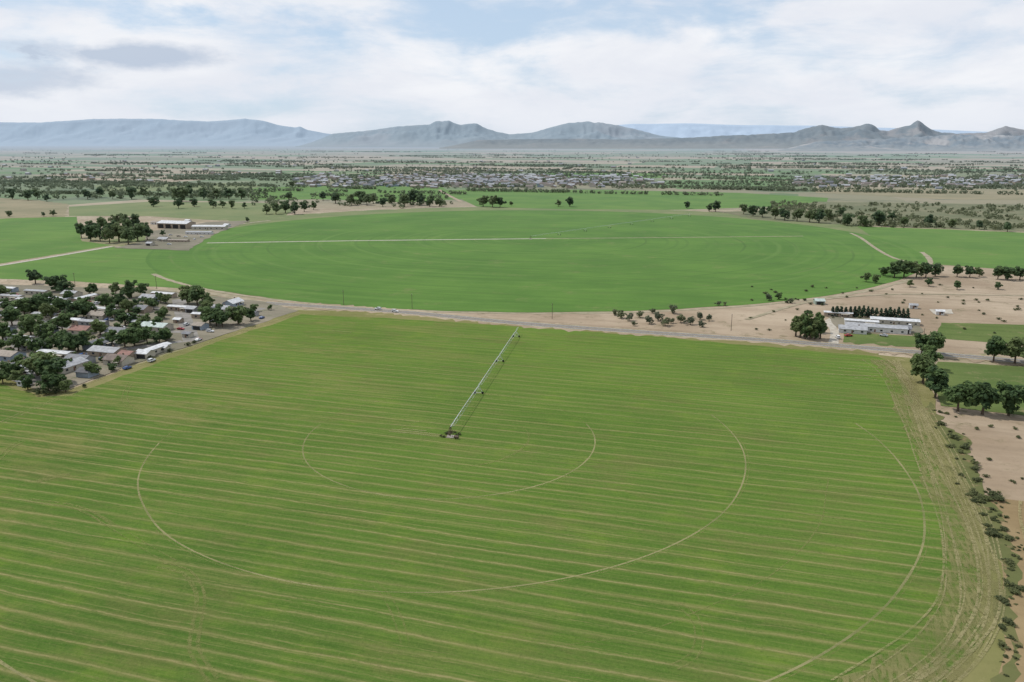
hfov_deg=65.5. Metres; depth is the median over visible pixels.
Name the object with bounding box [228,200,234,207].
broadleaf tree
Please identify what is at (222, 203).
broadleaf tree
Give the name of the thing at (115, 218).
broadleaf tree
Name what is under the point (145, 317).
broadleaf tree
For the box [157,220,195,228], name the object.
barn
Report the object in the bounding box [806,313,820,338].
cottonwood tree
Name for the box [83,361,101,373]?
broadleaf tree
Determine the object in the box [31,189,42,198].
broadleaf tree
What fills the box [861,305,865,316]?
conifer tree
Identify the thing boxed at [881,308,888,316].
conifer tree
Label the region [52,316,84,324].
house
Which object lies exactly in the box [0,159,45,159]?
field
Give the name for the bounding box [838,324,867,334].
house
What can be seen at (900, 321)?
barn
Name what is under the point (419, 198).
broadleaf tree
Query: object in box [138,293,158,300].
house
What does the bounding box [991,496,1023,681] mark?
bare ground
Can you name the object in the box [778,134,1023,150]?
hill
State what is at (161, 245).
paved lot
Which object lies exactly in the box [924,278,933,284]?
broadleaf tree
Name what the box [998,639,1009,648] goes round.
shrub
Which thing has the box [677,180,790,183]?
field
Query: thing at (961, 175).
field
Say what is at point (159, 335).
broadleaf tree
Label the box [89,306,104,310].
house
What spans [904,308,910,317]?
conifer tree
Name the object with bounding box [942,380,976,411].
broadleaf tree
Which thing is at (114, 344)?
street
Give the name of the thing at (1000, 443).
bare ground
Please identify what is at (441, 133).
hill
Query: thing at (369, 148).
field
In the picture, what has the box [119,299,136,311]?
broadleaf tree
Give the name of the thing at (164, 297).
broadleaf tree
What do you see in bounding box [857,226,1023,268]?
field
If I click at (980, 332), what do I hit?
lawn
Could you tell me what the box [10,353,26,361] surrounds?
broadleaf tree
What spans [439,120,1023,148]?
hill
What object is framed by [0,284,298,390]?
yard ground
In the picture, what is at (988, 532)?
shrub
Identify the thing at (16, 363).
broadleaf tree
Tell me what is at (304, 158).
field
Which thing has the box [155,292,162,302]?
broadleaf tree
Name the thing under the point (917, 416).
wheel track
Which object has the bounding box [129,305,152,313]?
house
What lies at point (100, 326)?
broadleaf tree
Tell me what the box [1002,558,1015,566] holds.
shrub
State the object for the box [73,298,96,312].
broadleaf tree
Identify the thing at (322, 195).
broadleaf tree
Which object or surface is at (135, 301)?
broadleaf tree
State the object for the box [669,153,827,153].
field
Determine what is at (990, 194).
bare ground
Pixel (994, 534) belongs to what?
shrub
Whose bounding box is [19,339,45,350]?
house
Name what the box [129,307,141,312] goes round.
broadleaf tree
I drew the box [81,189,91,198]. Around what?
broadleaf tree
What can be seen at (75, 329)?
house
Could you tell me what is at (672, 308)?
olive tree
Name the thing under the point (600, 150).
field
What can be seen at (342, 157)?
field
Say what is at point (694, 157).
field
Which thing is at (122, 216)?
broadleaf tree
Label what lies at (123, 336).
broadleaf tree
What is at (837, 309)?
conifer tree
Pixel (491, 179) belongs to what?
distant houses
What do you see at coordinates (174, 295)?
house
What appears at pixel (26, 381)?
broadleaf tree
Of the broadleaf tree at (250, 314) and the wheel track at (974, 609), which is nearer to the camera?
the wheel track at (974, 609)
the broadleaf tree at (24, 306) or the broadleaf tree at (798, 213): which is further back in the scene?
the broadleaf tree at (798, 213)
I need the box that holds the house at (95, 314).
[86,310,111,319]
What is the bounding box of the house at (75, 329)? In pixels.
[67,324,93,333]
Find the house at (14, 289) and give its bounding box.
[5,286,18,291]
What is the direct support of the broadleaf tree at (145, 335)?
on the yard ground at (231, 325)
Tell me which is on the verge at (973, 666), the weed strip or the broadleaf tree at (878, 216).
the weed strip
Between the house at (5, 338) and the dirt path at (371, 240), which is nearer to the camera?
the house at (5, 338)
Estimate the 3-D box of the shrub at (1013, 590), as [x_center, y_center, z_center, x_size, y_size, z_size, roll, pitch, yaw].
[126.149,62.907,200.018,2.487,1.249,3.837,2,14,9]
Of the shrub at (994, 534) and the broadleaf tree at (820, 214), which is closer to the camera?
the shrub at (994, 534)
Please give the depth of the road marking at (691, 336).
463.83 m
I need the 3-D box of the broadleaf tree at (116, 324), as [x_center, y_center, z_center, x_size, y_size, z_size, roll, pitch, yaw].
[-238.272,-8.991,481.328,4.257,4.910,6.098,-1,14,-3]
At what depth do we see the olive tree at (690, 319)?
494.51 m
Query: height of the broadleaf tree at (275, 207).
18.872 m
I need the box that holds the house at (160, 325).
[141,321,173,331]
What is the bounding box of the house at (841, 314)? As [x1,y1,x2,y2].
[824,311,852,317]
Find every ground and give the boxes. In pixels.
[0,146,1023,417]
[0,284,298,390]
[436,266,1023,353]
[746,149,1023,153]
[811,188,1023,199]
[941,411,1023,500]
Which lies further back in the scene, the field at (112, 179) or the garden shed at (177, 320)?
the field at (112, 179)
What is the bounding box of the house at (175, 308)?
[167,304,185,311]
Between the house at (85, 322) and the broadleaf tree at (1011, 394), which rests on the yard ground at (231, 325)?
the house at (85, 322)
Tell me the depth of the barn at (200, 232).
981.32 m
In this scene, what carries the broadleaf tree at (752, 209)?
on the river scrub
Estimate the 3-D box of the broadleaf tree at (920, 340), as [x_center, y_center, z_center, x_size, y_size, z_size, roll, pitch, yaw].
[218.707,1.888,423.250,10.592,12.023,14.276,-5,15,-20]
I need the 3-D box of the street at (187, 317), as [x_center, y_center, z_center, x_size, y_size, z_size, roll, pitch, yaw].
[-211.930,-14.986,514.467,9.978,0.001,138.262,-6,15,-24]
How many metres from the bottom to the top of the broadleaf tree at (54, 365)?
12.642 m
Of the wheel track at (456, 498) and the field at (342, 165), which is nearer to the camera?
the wheel track at (456, 498)
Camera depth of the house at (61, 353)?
417.67 m
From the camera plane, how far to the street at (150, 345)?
441.98 m
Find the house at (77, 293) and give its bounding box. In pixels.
[60,289,82,297]
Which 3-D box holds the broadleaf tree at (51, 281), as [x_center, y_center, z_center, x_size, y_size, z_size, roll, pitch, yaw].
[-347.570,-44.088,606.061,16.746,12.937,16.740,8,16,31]
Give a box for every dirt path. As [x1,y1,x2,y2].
[0,246,111,265]
[152,252,932,313]
[163,290,264,301]
[216,238,545,242]
[439,190,462,201]
[546,236,776,238]
[745,294,1023,319]
[825,318,838,343]
[850,233,920,264]
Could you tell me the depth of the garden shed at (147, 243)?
874.01 m
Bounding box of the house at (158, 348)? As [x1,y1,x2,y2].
[145,342,171,353]
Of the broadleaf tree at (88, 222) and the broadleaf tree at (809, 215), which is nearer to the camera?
the broadleaf tree at (88, 222)
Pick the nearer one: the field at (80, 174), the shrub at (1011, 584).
the shrub at (1011, 584)
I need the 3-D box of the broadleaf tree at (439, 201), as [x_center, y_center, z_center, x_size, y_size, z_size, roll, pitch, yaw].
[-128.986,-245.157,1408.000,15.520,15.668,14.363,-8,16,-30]
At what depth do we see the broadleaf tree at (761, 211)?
1202.46 m
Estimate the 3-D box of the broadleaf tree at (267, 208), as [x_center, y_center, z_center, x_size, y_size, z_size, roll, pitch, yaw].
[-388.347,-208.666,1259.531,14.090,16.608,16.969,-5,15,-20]
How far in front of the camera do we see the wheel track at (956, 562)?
202.54 m
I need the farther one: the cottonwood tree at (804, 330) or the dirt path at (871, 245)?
the dirt path at (871, 245)
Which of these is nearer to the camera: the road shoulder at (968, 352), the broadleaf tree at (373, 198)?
the road shoulder at (968, 352)
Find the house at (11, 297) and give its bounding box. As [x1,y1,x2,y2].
[0,294,24,300]
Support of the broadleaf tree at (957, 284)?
on the bare ground at (995, 306)
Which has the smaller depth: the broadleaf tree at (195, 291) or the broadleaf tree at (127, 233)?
the broadleaf tree at (195, 291)
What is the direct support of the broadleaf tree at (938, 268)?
on the bare ground at (995, 306)
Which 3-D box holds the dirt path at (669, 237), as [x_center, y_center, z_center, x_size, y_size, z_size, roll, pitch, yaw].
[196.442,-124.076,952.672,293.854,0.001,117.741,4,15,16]
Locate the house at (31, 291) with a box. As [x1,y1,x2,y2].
[23,289,49,294]
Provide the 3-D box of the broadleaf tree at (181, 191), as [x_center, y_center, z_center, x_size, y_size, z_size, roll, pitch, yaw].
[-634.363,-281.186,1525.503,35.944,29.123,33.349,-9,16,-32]
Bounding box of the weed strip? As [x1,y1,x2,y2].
[928,404,1023,681]
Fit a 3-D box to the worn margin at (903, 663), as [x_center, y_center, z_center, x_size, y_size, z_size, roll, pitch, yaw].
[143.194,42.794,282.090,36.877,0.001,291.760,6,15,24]
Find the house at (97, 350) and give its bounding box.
[86,345,127,356]
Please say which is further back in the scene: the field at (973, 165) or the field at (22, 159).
the field at (22, 159)
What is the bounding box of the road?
[266,302,1023,362]
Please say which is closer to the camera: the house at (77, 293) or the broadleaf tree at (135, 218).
the house at (77, 293)
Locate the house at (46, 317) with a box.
[30,312,58,319]
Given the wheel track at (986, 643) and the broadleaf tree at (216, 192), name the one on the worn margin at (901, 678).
the wheel track at (986, 643)
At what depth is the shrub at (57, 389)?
358.56 m
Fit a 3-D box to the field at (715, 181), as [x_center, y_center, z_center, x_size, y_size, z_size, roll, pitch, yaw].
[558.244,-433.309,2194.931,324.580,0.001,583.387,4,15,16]
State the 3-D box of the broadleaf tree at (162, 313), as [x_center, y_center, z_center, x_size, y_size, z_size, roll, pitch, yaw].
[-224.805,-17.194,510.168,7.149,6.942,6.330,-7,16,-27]
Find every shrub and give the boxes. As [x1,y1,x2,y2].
[36,387,55,394]
[51,387,60,392]
[946,433,961,438]
[960,442,970,448]
[969,487,978,493]
[972,496,983,501]
[983,495,993,500]
[984,529,993,535]
[987,490,1002,496]
[991,531,1001,536]
[992,495,1005,500]
[994,595,1009,605]
[997,623,1006,629]
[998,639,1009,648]
[1000,526,1009,530]
[1001,616,1017,626]
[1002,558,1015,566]
[1004,535,1015,540]
[1004,581,1018,587]
[1007,587,1021,595]
[1016,585,1023,591]
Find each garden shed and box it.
[15,378,32,386]
[145,241,154,245]
[157,236,171,241]
[162,345,169,351]
[172,317,184,322]
[181,331,194,337]
[813,298,825,304]
[908,303,918,308]
[935,309,945,314]
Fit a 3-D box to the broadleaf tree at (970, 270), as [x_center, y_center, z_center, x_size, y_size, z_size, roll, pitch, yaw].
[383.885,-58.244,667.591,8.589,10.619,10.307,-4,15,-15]
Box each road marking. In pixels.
[275,303,1003,359]
[276,302,1019,359]
[288,305,1019,362]
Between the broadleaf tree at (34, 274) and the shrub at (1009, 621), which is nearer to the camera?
the shrub at (1009, 621)
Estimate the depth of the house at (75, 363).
396.54 m
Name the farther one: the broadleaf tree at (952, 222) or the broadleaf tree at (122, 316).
the broadleaf tree at (952, 222)
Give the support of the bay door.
in the garage at (142, 353)
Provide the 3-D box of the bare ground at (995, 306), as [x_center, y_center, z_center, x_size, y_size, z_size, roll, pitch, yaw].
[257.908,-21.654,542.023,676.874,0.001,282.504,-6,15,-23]
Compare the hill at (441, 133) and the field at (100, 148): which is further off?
the hill at (441, 133)
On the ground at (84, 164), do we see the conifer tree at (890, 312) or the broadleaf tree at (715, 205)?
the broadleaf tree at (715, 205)
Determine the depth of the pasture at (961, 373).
385.68 m
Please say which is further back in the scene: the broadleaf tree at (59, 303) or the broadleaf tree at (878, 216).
the broadleaf tree at (878, 216)
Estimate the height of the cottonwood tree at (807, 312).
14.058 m
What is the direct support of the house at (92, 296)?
on the yard ground at (231, 325)
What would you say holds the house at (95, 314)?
on the yard ground at (231, 325)
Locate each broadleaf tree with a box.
[0,285,10,293]
[0,298,12,309]
[0,322,17,339]
[0,339,5,349]
[0,360,11,371]
[0,369,9,383]
[1,306,21,325]
[4,330,26,350]
[6,188,15,198]
[6,363,23,373]
[6,368,24,380]
[7,298,40,314]
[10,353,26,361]
[14,353,38,375]
[17,313,43,334]
[18,190,33,198]
[19,293,49,311]
[19,374,34,389]
[20,351,57,374]
[25,269,42,283]
[26,338,43,350]
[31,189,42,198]
[32,357,66,374]
[33,322,55,336]
[34,291,54,303]
[36,370,56,389]
[38,303,58,318]
[39,332,47,339]
[42,194,50,199]
[42,275,67,290]
[42,342,53,348]
[44,329,66,347]
[47,312,73,329]
[51,373,66,385]
[52,298,66,309]
[53,379,72,391]
[55,331,77,350]
[56,280,75,290]
[61,299,85,317]
[62,290,73,297]
[69,331,90,350]
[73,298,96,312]
[74,223,85,237]
[77,296,94,306]
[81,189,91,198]
[82,224,94,240]
[82,330,95,339]
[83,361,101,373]
[84,220,97,225]
[88,283,97,292]
[89,319,107,334]
[90,224,103,240]
[90,338,104,345]
[95,187,103,194]
[95,293,117,306]
[96,216,107,230]
[101,227,116,242]
[102,220,115,229]
[102,329,116,341]
[104,303,118,318]
[108,191,115,198]
[108,214,119,222]
[108,282,122,293]
[108,363,116,370]
[109,291,127,306]
[110,222,124,241]
[112,309,136,325]
[112,355,120,363]
[113,322,121,326]
[113,329,132,347]
[118,213,127,222]
[119,218,132,227]
[119,279,139,297]
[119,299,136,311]
[120,226,134,243]
[124,290,133,297]
[125,186,136,198]
[125,327,142,345]
[126,213,139,226]
[127,321,147,328]
[128,223,145,240]
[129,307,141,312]
[131,313,140,319]
[132,298,142,304]
[134,222,149,227]
[135,283,148,293]
[136,313,151,321]
[137,187,149,196]
[138,326,154,342]
[143,227,153,239]
[146,197,159,206]
[146,298,158,308]
[151,316,162,324]
[153,329,166,342]
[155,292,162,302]
[155,308,166,317]
[157,294,171,303]
[164,329,171,340]
[170,187,189,201]
[173,197,183,208]
[178,285,190,303]
[184,184,192,196]
[188,284,205,305]
[189,198,197,206]
[197,300,213,308]
[197,306,214,324]
[198,188,209,198]
[198,292,215,303]
[202,304,222,325]
[208,199,216,207]
[209,187,221,198]
[213,310,231,326]
[218,200,225,207]
[221,187,234,198]
[225,305,247,323]
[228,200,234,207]
[235,187,245,198]
[245,308,255,320]
[250,304,258,310]
[262,204,270,213]
[270,202,279,211]
[279,200,289,212]
[284,192,292,197]
[290,201,299,213]
[299,201,309,211]
[310,201,316,209]
[319,191,325,198]
[331,192,339,203]
[345,194,356,204]
[354,191,365,202]
[361,194,371,202]
[371,194,377,203]
[375,197,387,206]
[387,195,395,201]
[398,193,409,206]
[406,189,418,201]
[416,192,425,204]
[425,195,434,206]
[435,198,443,206]
[476,195,489,206]
[488,195,497,206]
[496,197,506,204]
[565,196,573,206]
[684,201,689,207]
[710,200,720,211]
[739,204,747,213]
[747,205,760,214]
[758,206,767,216]
[770,206,779,216]
[775,292,782,297]
[779,207,790,219]
[791,208,803,219]
[804,209,816,221]
[814,209,826,222]
[824,209,835,219]
[835,207,845,213]
[842,213,854,224]
[857,215,872,226]
[860,272,871,279]
[871,210,886,225]
[872,274,880,282]
[878,267,889,275]
[880,261,906,277]
[886,211,896,218]
[895,260,917,277]
[900,216,908,224]
[910,261,924,277]
[910,353,938,383]
[912,332,930,352]
[919,262,933,277]
[921,343,943,362]
[923,214,935,222]
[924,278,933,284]
[924,365,948,397]
[927,331,945,348]
[930,262,943,275]
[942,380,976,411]
[945,218,956,227]
[952,264,963,276]
[954,280,960,288]
[964,265,976,277]
[967,381,1005,414]
[975,267,983,275]
[976,220,982,227]
[984,335,1007,361]
[992,265,1003,278]
[994,282,1002,288]
[995,380,1023,415]
[999,336,1023,363]
[1002,266,1016,279]
[1003,222,1011,231]
[1012,266,1023,279]
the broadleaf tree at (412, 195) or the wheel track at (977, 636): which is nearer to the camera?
the wheel track at (977, 636)
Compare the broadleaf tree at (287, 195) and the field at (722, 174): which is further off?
the field at (722, 174)
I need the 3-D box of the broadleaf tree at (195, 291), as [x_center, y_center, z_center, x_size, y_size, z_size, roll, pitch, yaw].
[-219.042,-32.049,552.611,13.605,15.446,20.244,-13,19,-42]
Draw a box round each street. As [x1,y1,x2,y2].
[8,320,41,383]
[17,326,182,332]
[29,340,181,356]
[92,302,266,311]
[94,304,121,347]
[172,299,198,341]
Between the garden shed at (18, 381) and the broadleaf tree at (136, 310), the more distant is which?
the broadleaf tree at (136, 310)
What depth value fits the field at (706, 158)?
5704.12 m
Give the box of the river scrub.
[724,202,1023,231]
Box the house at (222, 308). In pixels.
[210,304,234,311]
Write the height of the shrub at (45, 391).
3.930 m
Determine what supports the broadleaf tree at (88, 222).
on the ground at (84, 164)
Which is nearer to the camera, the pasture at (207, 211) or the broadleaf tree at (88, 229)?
the broadleaf tree at (88, 229)
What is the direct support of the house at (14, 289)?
on the yard ground at (231, 325)
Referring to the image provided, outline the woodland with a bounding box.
[0,149,1023,208]
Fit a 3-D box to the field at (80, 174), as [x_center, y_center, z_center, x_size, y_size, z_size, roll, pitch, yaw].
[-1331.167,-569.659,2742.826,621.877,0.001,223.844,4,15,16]
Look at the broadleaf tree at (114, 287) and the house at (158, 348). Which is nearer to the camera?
the house at (158, 348)
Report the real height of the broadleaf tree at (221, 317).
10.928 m
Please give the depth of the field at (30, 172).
3026.68 m
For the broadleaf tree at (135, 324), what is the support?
on the yard ground at (231, 325)
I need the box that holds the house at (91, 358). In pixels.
[63,353,95,362]
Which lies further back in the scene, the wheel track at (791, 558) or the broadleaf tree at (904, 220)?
the broadleaf tree at (904, 220)
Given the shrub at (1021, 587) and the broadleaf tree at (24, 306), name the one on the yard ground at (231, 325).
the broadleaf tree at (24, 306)
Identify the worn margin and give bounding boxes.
[837,360,995,681]
[880,360,999,681]
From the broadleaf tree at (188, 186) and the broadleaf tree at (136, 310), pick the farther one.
the broadleaf tree at (188, 186)
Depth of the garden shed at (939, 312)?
522.94 m
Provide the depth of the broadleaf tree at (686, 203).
1366.71 m
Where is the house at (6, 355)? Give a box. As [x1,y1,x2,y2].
[0,350,25,360]
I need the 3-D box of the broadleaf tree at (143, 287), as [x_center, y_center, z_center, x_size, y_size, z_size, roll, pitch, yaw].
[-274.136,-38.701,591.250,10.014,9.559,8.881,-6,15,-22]
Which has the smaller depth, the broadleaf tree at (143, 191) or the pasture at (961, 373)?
the pasture at (961, 373)
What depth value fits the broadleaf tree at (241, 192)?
1594.04 m
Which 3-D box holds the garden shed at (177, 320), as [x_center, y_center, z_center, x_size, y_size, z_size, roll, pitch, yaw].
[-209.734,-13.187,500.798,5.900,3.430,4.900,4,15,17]
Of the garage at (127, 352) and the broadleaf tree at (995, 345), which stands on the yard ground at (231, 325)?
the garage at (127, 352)
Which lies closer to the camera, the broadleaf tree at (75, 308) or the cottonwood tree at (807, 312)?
the cottonwood tree at (807, 312)
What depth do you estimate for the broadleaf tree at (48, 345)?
426.43 m
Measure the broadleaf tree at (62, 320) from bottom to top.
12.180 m
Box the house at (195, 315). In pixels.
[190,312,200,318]
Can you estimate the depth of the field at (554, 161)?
4795.16 m
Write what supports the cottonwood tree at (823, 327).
on the bare ground at (995, 306)
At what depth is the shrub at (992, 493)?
253.96 m
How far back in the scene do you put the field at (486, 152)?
9186.15 m
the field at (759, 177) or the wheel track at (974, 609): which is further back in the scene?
the field at (759, 177)
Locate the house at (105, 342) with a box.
[82,337,112,349]
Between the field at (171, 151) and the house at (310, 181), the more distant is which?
the field at (171, 151)
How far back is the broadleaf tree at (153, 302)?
537.53 m
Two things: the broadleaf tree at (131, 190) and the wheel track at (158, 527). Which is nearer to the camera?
the wheel track at (158, 527)
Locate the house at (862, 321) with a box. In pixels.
[844,318,878,323]
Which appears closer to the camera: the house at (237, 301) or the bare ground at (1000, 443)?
the bare ground at (1000, 443)
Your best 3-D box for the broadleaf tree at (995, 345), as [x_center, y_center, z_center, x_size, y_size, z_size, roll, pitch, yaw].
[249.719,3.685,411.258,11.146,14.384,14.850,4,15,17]
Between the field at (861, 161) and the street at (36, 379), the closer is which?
the street at (36, 379)
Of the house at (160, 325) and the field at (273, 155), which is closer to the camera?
the house at (160, 325)
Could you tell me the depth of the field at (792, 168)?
3495.09 m
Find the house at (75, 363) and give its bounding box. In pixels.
[57,356,88,373]
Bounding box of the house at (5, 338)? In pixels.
[3,334,35,340]
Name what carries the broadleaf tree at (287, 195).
on the ground at (84, 164)
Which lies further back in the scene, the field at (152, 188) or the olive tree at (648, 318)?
the field at (152, 188)
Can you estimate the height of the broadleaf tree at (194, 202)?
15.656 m
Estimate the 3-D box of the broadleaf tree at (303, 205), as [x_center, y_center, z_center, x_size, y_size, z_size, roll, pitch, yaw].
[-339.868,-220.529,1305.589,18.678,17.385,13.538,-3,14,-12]
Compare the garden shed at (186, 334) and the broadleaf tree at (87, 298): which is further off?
the broadleaf tree at (87, 298)
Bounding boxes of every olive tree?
[616,310,627,317]
[626,313,633,320]
[636,311,644,316]
[645,315,653,323]
[654,311,664,320]
[660,317,670,325]
[669,304,677,312]
[676,314,685,322]
[683,316,695,324]
[697,312,702,319]
[698,320,706,326]
[766,293,772,300]
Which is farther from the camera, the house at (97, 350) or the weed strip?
the house at (97, 350)
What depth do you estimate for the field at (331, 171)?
3131.69 m
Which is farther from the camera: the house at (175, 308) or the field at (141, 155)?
the field at (141, 155)
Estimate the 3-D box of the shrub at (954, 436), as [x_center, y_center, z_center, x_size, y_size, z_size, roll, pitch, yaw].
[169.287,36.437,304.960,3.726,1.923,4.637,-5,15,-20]
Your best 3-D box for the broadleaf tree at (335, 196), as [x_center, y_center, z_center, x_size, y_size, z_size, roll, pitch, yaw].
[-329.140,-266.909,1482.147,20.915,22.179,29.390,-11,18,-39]
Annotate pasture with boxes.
[0,198,68,218]
[69,202,290,219]
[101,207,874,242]
[936,362,1023,414]
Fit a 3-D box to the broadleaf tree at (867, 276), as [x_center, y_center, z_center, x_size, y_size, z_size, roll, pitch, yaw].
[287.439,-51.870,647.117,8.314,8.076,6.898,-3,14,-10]
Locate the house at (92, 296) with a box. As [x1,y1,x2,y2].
[71,293,96,301]
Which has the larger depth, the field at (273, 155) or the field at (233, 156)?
the field at (273, 155)
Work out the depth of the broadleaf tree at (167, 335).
451.30 m
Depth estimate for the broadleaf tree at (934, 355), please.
394.35 m
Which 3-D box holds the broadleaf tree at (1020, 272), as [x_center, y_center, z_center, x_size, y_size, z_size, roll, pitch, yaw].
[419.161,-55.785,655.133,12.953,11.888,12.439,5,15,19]
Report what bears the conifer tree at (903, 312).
on the bare ground at (995, 306)
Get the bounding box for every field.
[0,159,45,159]
[0,161,111,162]
[0,168,74,169]
[0,172,66,173]
[0,217,107,263]
[0,245,215,289]
[0,314,986,681]
[10,166,155,167]
[32,150,148,150]
[34,173,184,177]
[56,178,205,181]
[63,148,138,148]
[88,152,258,152]
[94,183,260,191]
[97,154,180,155]
[106,163,215,164]
[109,171,267,173]
[123,157,202,158]
[124,151,218,151]
[146,210,924,311]
[176,159,275,160]
[179,156,277,157]
[228,162,332,164]
[237,155,310,155]
[238,158,361,159]
[249,185,458,201]
[268,173,382,175]
[269,156,416,157]
[282,171,387,172]
[284,151,459,151]
[297,165,378,166]
[301,148,438,148]
[347,153,383,153]
[349,162,555,164]
[386,169,515,171]
[411,152,605,153]
[428,166,586,169]
[435,190,827,209]
[463,158,643,159]
[483,160,628,161]
[547,150,653,150]
[547,173,666,177]
[562,170,653,172]
[565,154,791,155]
[599,158,837,159]
[604,157,792,157]
[616,165,715,167]
[657,159,778,160]
[665,173,773,175]
[665,180,770,188]
[669,151,702,151]
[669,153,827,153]
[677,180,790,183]
[683,170,852,173]
[702,176,892,179]
[706,155,963,157]
[706,164,891,166]
[721,166,860,168]
[751,162,907,164]
[781,161,923,162]
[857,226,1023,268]
[865,166,1023,168]
[881,154,1006,155]
[883,171,995,173]
[929,158,1023,159]
[931,164,1023,165]
[956,169,1016,170]
[956,174,1022,177]
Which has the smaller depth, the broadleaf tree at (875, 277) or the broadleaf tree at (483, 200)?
the broadleaf tree at (875, 277)
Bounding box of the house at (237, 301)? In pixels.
[222,297,244,306]
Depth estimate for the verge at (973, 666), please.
209.77 m
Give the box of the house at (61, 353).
[36,349,74,358]
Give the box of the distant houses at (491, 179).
[2,153,1023,183]
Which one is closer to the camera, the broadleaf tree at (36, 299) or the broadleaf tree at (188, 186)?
the broadleaf tree at (36, 299)
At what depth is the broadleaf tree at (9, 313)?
488.60 m
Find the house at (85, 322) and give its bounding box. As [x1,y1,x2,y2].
[77,319,109,325]
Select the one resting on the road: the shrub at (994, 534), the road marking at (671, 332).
the road marking at (671, 332)
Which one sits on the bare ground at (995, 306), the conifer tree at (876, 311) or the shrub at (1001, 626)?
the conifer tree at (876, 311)
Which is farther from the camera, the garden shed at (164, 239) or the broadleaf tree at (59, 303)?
the garden shed at (164, 239)
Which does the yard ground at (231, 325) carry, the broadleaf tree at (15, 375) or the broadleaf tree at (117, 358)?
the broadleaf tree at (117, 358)
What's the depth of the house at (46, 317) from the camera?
510.03 m
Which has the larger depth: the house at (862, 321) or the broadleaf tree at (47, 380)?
the house at (862, 321)
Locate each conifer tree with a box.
[835,306,839,316]
[853,306,857,316]
[856,306,861,317]
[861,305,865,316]
[865,306,870,316]
[873,308,879,316]
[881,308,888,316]
[887,307,893,316]
[895,307,901,317]
[900,308,905,317]
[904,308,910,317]
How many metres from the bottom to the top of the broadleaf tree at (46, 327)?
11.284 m
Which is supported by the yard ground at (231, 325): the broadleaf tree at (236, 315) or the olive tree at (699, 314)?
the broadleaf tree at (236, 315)
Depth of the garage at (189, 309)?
529.63 m
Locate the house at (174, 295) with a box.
[150,291,176,297]
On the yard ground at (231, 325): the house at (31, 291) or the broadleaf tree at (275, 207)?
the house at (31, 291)
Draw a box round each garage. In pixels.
[74,367,98,377]
[117,350,136,357]
[134,349,155,358]
[184,305,199,312]
[190,322,209,329]
[902,325,911,333]
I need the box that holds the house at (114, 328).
[104,326,131,333]
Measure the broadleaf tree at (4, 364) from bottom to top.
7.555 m
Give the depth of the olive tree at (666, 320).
491.25 m
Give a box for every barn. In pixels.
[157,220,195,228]
[167,239,189,241]
[185,231,213,234]
[191,225,227,229]
[845,322,908,334]
[869,316,920,325]
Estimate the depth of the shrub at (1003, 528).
232.16 m
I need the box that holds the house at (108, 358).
[101,353,134,366]
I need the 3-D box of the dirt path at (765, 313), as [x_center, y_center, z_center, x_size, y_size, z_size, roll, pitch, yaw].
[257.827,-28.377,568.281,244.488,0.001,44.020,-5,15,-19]
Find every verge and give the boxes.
[0,310,877,397]
[878,355,1006,681]
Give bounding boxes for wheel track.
[0,423,925,681]
[137,416,745,592]
[302,425,595,498]
[692,486,826,613]
[831,360,944,679]
[853,373,946,681]
[881,364,964,675]
[884,363,982,681]
[887,366,961,680]
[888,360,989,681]
[888,365,980,681]
[889,361,1000,650]
[893,360,922,431]
[894,360,997,655]
[897,360,932,431]
[897,367,977,681]
[900,369,990,680]
[912,377,1004,656]
[925,410,998,681]
[1018,501,1023,536]
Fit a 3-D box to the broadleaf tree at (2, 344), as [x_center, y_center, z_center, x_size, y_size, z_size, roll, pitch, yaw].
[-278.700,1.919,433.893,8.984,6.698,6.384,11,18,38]
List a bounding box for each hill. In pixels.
[0,119,330,145]
[295,121,678,146]
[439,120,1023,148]
[619,123,985,137]
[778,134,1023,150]
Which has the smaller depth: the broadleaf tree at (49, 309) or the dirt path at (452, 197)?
the broadleaf tree at (49, 309)
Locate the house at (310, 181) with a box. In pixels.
[306,180,314,183]
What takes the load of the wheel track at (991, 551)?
on the worn margin at (901, 678)
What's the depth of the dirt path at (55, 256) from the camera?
791.83 m
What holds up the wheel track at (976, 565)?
on the field at (228, 476)
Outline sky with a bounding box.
[0,0,1023,133]
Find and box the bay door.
[136,354,144,358]
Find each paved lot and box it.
[115,220,249,249]
[830,317,921,332]
[931,309,953,313]
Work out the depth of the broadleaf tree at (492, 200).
1387.75 m
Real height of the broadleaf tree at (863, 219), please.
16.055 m
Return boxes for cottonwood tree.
[790,316,799,336]
[794,313,805,337]
[800,316,812,338]
[804,310,812,315]
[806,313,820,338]
[813,317,819,338]
[818,315,827,338]
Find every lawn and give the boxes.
[844,333,915,346]
[936,322,1023,342]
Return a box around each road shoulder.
[218,296,1023,365]
[265,301,1023,363]
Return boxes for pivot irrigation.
[446,328,519,437]
[529,214,688,238]
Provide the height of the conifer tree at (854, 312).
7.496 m
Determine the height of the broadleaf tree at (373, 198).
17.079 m
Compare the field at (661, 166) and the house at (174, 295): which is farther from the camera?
the field at (661, 166)
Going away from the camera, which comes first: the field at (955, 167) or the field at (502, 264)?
the field at (502, 264)
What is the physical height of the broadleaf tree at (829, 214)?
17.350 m

